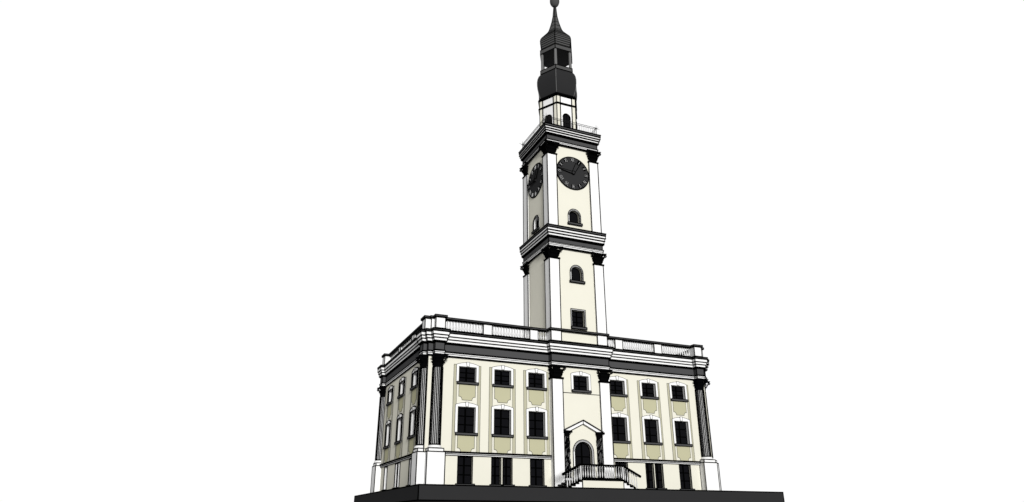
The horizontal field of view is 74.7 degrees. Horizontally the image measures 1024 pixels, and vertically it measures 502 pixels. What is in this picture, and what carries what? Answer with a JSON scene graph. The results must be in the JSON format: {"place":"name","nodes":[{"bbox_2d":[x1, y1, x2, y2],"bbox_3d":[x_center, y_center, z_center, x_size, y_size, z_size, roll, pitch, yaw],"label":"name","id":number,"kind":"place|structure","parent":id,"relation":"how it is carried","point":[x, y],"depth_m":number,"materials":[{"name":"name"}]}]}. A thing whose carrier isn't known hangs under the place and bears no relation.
{"place":"outdoors","nodes":[
{"label":"outdoors","id":0,"kind":"place"},
{"bbox_2d":[0,0,1023,501],"label":"sky","id":1,"kind":"structure","parent":0,"point":[220,220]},
{"bbox_2d":[354,484,784,501],"bbox_3d":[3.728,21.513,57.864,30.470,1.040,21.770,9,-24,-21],"label":"ground","id":2,"kind":"structure","parent":0,"point":[448,493],"depth_m":47.42,"materials":[{"name":"black metal"}]},
{"bbox_2d":[370,0,721,492],"bbox_3d":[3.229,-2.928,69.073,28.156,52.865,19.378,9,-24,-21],"label":"town hall","id":3,"kind":"structure","parent":2,"relation":"on","point":[563,392],"depth_m":57.71,"materials":[{"name":"beige paint"}]},
{"bbox_2d":[383,420,390,461],"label":"window","id":4,"kind":"structure","parent":3,"relation":"in","point":[388,424],"depth_m":61.06,"materials":[{"name":"white glass"}]},
{"bbox_2d":[386,385,393,418],"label":"window","id":5,"kind":"structure","parent":3,"relation":"in","point":[389,397],"depth_m":62.29,"materials":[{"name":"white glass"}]},
{"bbox_2d":[394,413,402,457],"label":"window","id":6,"kind":"structure","parent":3,"relation":"in","point":[399,428],"depth_m":57.40,"materials":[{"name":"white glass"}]},
{"bbox_2d":[397,376,405,412],"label":"window","id":7,"kind":"structure","parent":3,"relation":"in","point":[400,396],"depth_m":58.62,"materials":[{"name":"white glass"}]},
{"bbox_2d":[407,406,416,453],"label":"window","id":8,"kind":"structure","parent":3,"relation":"in","point":[412,421],"depth_m":53.78,"materials":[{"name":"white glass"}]},
{"bbox_2d":[410,367,418,404],"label":"window","id":9,"kind":"structure","parent":3,"relation":"in","point":[414,385],"depth_m":54.96,"materials":[{"name":"white glass"}]},
{"bbox_2d":[455,456,474,484],"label":"window","id":10,"kind":"structure","parent":3,"relation":"in","point":[464,463],"depth_m":51.02,"materials":[{"name":"black glass"}]},
{"bbox_2d":[454,402,478,451],"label":"window","id":11,"kind":"structure","parent":3,"relation":"in","point":[466,418],"depth_m":52.20,"materials":[{"name":"black glass"}]},
{"bbox_2d":[456,362,478,400],"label":"window","id":12,"kind":"structure","parent":3,"relation":"in","point":[467,378],"depth_m":53.40,"materials":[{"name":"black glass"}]},
{"bbox_2d":[489,458,503,485],"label":"window","id":13,"kind":"structure","parent":3,"relation":"in","point":[495,461],"depth_m":51.94,"materials":[{"name":"black glass"}]},
{"bbox_2d":[491,404,513,452],"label":"window","id":14,"kind":"structure","parent":3,"relation":"in","point":[502,421],"depth_m":53.29,"materials":[{"name":"black glass"}]},
{"bbox_2d":[492,365,513,402],"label":"window","id":15,"kind":"structure","parent":3,"relation":"in","point":[502,381],"depth_m":54.46,"materials":[{"name":"black glass"}]},
{"bbox_2d":[501,458,514,485],"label":"window","id":16,"kind":"structure","parent":3,"relation":"in","point":[506,461],"depth_m":52.27,"materials":[{"name":"black glass"}]},
{"bbox_2d":[531,215,539,234],"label":"window","id":17,"kind":"structure","parent":3,"relation":"in","point":[534,231],"depth_m":63.89,"materials":[{"name":"grey glass"}]},
{"bbox_2d":[526,368,546,405],"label":"window","id":18,"kind":"structure","parent":3,"relation":"in","point":[536,384],"depth_m":55.59,"materials":[{"name":"black glass"}]},
{"bbox_2d":[526,407,547,454],"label":"window","id":19,"kind":"structure","parent":3,"relation":"in","point":[536,423],"depth_m":54.40,"materials":[{"name":"black glass"}]},
{"bbox_2d":[529,459,546,486],"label":"window","id":20,"kind":"structure","parent":3,"relation":"in","point":[536,464],"depth_m":53.23,"materials":[{"name":"black glass"}]},
{"bbox_2d":[567,209,582,226],"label":"window","id":21,"kind":"structure","parent":3,"relation":"in","point":[572,217],"depth_m":62.72,"materials":[{"name":"black glass"}]},
{"bbox_2d":[569,265,584,283],"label":"window","id":22,"kind":"structure","parent":3,"relation":"in","point":[574,273],"depth_m":60.62,"materials":[{"name":"black glass"}]},
{"bbox_2d":[570,308,587,329],"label":"window","id":23,"kind":"structure","parent":3,"relation":"in","point":[576,317],"depth_m":59.09,"materials":[{"name":"black glass"}]},
{"bbox_2d":[570,371,591,392],"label":"window","id":24,"kind":"structure","parent":3,"relation":"in","point":[580,381],"depth_m":56.95,"materials":[{"name":"black glass"}]},
{"bbox_2d":[573,439,594,478],"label":"door","id":25,"kind":"structure","parent":3,"relation":"in","point":[581,451],"depth_m":54.73,"materials":[{"name":"black glass"}]},
{"bbox_2d":[608,376,627,410],"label":"window","id":26,"kind":"structure","parent":3,"relation":"in","point":[617,388],"depth_m":58.53,"materials":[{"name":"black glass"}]},
{"bbox_2d":[612,412,630,457],"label":"window","id":27,"kind":"structure","parent":3,"relation":"in","point":[621,432],"depth_m":57.30,"materials":[{"name":"black glass"}]},
{"bbox_2d":[616,462,626,480],"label":"window","id":28,"kind":"structure","parent":3,"relation":"in","point":[620,469],"depth_m":56.18,"materials":[{"name":"black glass"}]},
{"bbox_2d":[639,379,658,413],"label":"window","id":29,"kind":"structure","parent":3,"relation":"in","point":[647,391],"depth_m":59.52,"materials":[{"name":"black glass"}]},
{"bbox_2d":[646,464,657,488],"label":"window","id":30,"kind":"structure","parent":3,"relation":"in","point":[649,472],"depth_m":57.02,"materials":[{"name":"black glass"}]},
{"bbox_2d":[642,415,662,458],"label":"window","id":31,"kind":"structure","parent":3,"relation":"in","point":[651,434],"depth_m":58.40,"materials":[{"name":"black glass"}]},
{"bbox_2d":[655,464,666,488],"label":"window","id":32,"kind":"structure","parent":3,"relation":"in","point":[657,466],"depth_m":57.38,"materials":[{"name":"black glass"}]},
{"bbox_2d":[669,381,688,415],"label":"window","id":33,"kind":"structure","parent":3,"relation":"in","point":[679,398],"depth_m":60.68,"materials":[{"name":"black glass"}]},
{"bbox_2d":[672,417,692,460],"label":"window","id":34,"kind":"structure","parent":3,"relation":"in","point":[681,437],"depth_m":59.52,"materials":[{"name":"black glass"}]},
{"bbox_2d":[679,465,694,489],"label":"window","id":35,"kind":"structure","parent":3,"relation":"in","point":[684,469],"depth_m":58.34,"materials":[{"name":"black glass"}]}
]}

